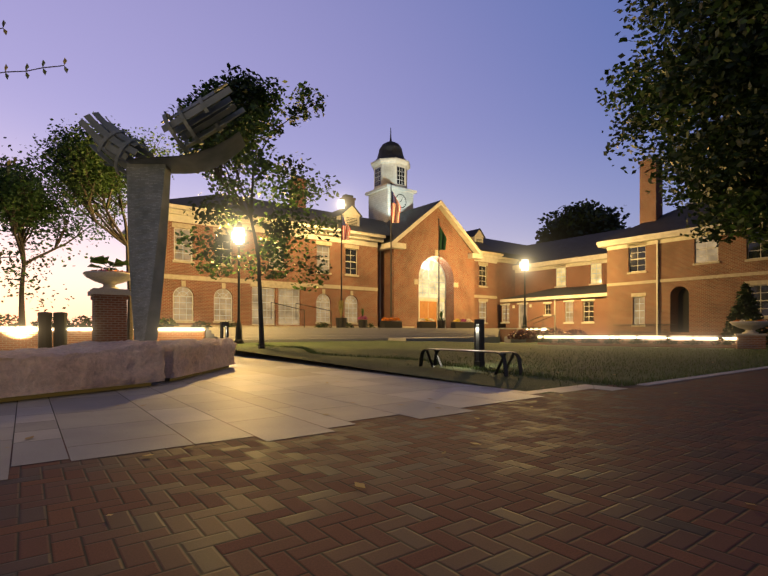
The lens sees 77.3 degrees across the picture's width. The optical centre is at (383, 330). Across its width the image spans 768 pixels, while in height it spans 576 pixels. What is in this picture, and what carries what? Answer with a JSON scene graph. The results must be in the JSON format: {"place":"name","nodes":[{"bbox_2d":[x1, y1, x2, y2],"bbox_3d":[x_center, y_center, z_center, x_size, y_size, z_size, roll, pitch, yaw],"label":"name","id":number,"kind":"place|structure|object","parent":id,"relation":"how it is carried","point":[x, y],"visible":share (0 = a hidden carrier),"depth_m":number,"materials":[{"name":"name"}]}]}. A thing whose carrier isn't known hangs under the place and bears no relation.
{"place":"outdoors","nodes":[
{"label":"outdoors","id":0,"kind":"place"},
{"bbox_2d":[0,20,68,263],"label":"overhang twigs","id":1,"kind":"object","parent":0,"point":[27,75],"visible":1,"depth_m":3.02,"materials":[{"name":"green plant"}]},
{"bbox_2d":[12,350,491,443],"bbox_3d":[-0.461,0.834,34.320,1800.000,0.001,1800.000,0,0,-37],"label":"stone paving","id":2,"kind":"structure","parent":0,"point":[166,425],"depth_m":4.34,"materials":[{"name":"grey stone"}]},
{"bbox_2d":[0,302,736,350],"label":"terrace walls","id":3,"kind":"structure","parent":2,"relation":"on","point":[12,338],"depth_m":23.94,"materials":[{"name":"stone"}]},
{"bbox_2d":[341,208,350,303],"bbox_3d":[-2.400,-3.856,29.698,0.678,7.440,0.220,0,0,1],"label":"flagpole","id":4,"kind":"object","parent":3,"relation":"on","point":[345,229],"visible":0.73,"depth_m":29.67,"materials":[{"name":"grey"}]},
{"bbox_2d":[390,183,400,316],"bbox_3d":[0.706,-4.806,30.752,0.726,9.340,0.220,0,0,1],"label":"flagpole","id":5,"kind":"object","parent":3,"relation":"on","point":[395,209],"visible":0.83,"depth_m":30.74,"materials":[{"name":"grey"}]},
{"bbox_2d":[335,318,473,327],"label":"planter boxes","id":6,"kind":"object","parent":3,"relation":"on","point":[340,322],"visible":0.85,"depth_m":28.88,"materials":[{"name":"black"}]},
{"bbox_2d":[437,218,446,327],"bbox_3d":[3.962,-3.906,32.848,0.630,7.540,0.220,0,0,1],"label":"flagpole","id":7,"kind":"object","parent":3,"relation":"on","point":[442,238],"visible":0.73,"depth_m":32.83,"materials":[{"name":"grey"}]},
{"bbox_2d":[521,257,527,327],"bbox_3d":[9.878,-2.666,33.683,0.460,5.020,0.460,0,0,1],"label":"street lamp","id":8,"kind":"object","parent":3,"relation":"on","point":[524,265],"visible":0.98,"depth_m":33.61,"materials":[{"name":"black"}]},
{"bbox_2d":[122,128,767,341],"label":"building","id":9,"kind":"structure","parent":2,"relation":"on","point":[654,266],"depth_m":33.27,"materials":[{"name":"brick"}]},
{"bbox_2d":[535,198,630,243],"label":"tree","id":10,"kind":"object","parent":2,"relation":"on","point":[587,218],"visible":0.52,"depth_m":62.81,"materials":[{"name":"green plant"}]},
{"bbox_2d":[595,0,767,251],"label":"tree","id":11,"kind":"object","parent":2,"relation":"on","point":[722,50],"visible":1,"depth_m":18.25,"materials":[{"name":"green plant"}]},
{"bbox_2d":[636,366,767,385],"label":"curb","id":12,"kind":"structure","parent":2,"relation":"on","point":[693,377],"depth_m":8.36,"materials":[{"name":"grey concrete"}]},
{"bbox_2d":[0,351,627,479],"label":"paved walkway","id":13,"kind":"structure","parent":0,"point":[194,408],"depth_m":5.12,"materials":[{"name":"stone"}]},
{"bbox_2d":[37,312,67,347],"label":"trash cans","id":14,"kind":"object","parent":13,"relation":"on","point":[45,329],"visible":0.81,"depth_m":16.49,"materials":[{"name":"black metal"}]},
{"bbox_2d":[0,154,124,326],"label":"tree","id":15,"kind":"object","parent":13,"relation":"on","point":[21,208],"visible":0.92,"depth_m":21.55,"materials":[{"name":"green plant"}]},
{"bbox_2d":[4,111,176,339],"bbox_3d":[-11.500,-3.789,19.770,5.361,9.445,6.618,0,0,1],"label":"tree","id":16,"kind":"object","parent":13,"relation":"on","point":[85,173],"visible":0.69,"depth_m":18.71,"materials":[{"name":"green plant"}]},
{"bbox_2d":[87,288,130,341],"bbox_3d":[-9.264,-0.266,16.194,1.160,2.200,1.160,0,0,-37],"label":"brick pedestal","id":17,"kind":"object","parent":13,"relation":"on","point":[109,315],"depth_m":15.81,"materials":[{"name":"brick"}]},
{"bbox_2d":[0,366,228,402],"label":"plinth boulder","id":18,"kind":"object","parent":13,"relation":"on","point":[16,398],"visible":0.21,"depth_m":6.26,"materials":[{"name":"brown stone"}]},
{"bbox_2d":[0,340,164,397],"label":"stone block","id":19,"kind":"structure","parent":18,"relation":"on","point":[68,367],"depth_m":6.18,"materials":[{"name":"stone"}]},
{"bbox_2d":[121,337,236,377],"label":"stone block","id":20,"kind":"structure","parent":18,"relation":"on","point":[183,357],"depth_m":8.47,"materials":[{"name":"stone"}]},
{"bbox_2d":[78,82,245,340],"bbox_3d":[-4.182,-1.903,9.065,3.044,5.434,0.778,0,0,1],"label":"sculpture","id":21,"kind":"object","parent":13,"relation":"on","point":[148,186],"visible":0.98,"depth_m":8.95,"materials":[{"name":"metal"}]},
{"bbox_2d":[220,322,228,337],"bbox_3d":[-3.875,0.308,11.658,0.180,1.020,0.140,0,0,-37],"label":"bollard","id":22,"kind":"object","parent":13,"relation":"on","point":[225,324],"visible":0.52,"depth_m":11.63,"materials":[{"name":"grey metal"}]},
{"bbox_2d":[6,353,754,515],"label":"fallen leaves","id":23,"kind":"object","parent":13,"relation":"on","point":[357,484],"visible":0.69,"depth_m":3.32,"materials":[{"name":"brown plant"}]},
{"bbox_2d":[0,0,731,326],"label":"sky","id":24,"kind":"structure","parent":0,"point":[491,106],"materials":[{"name":"purple"}]},
{"bbox_2d":[0,368,767,575],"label":"brick walk","id":25,"kind":"structure","parent":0,"point":[668,479],"depth_m":2.37,"materials":[{"name":"brown brick"}]},
{"bbox_2d":[235,340,767,393],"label":"lawn","id":26,"kind":"structure","parent":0,"point":[437,371],"depth_m":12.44,"materials":[{"name":"green plant"}]},
{"bbox_2d":[233,222,243,343],"bbox_3d":[-6.084,-2.001,20.129,0.460,5.170,0.460,0,0,1],"label":"street lamp","id":27,"kind":"object","parent":26,"relation":"on","point":[238,335],"visible":0.88,"depth_m":20.04,"materials":[{"name":"black"}]},
{"bbox_2d":[161,62,342,345],"bbox_3d":[-4.597,-4.101,17.197,5.322,9.630,6.446,0,0,25],"label":"lawn tree","id":28,"kind":"object","parent":26,"relation":"on","point":[252,99],"visible":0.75,"depth_m":16.27,"materials":[{"name":"green plant"}]},
{"bbox_2d":[0,255,767,344],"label":"plants","id":29,"kind":"object","parent":26,"relation":"on","point":[741,312],"visible":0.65,"depth_m":24.62,"materials":[{"name":"green plant"}]},
{"bbox_2d":[419,348,522,376],"bbox_3d":[1.608,0.606,9.337,0.500,0.443,2.350,0,0,-37],"label":"bench","id":30,"kind":"object","parent":26,"relation":"on","point":[503,360],"visible":0.85,"depth_m":8.73,"materials":[{"name":"grey metal"}]},
{"bbox_2d":[474,319,484,367],"bbox_3d":[1.999,0.273,10.066,0.140,1.000,0.180,0,0,-37],"label":"bollard","id":31,"kind":"object","parent":26,"relation":"on","point":[479,339],"visible":0.92,"depth_m":10.02,"materials":[{"name":"grey metal"}]},
{"bbox_2d":[734,334,767,348],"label":"brick pedestal","id":32,"kind":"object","parent":26,"relation":"on","point":[751,341],"depth_m":21.21,"materials":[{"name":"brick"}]},
{"bbox_2d":[83,271,767,333],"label":"urns","id":33,"kind":"object","parent":32,"relation":"on","point":[109,279],"visible":0.92,"depth_m":16.01,"materials":[{"name":"stone"}]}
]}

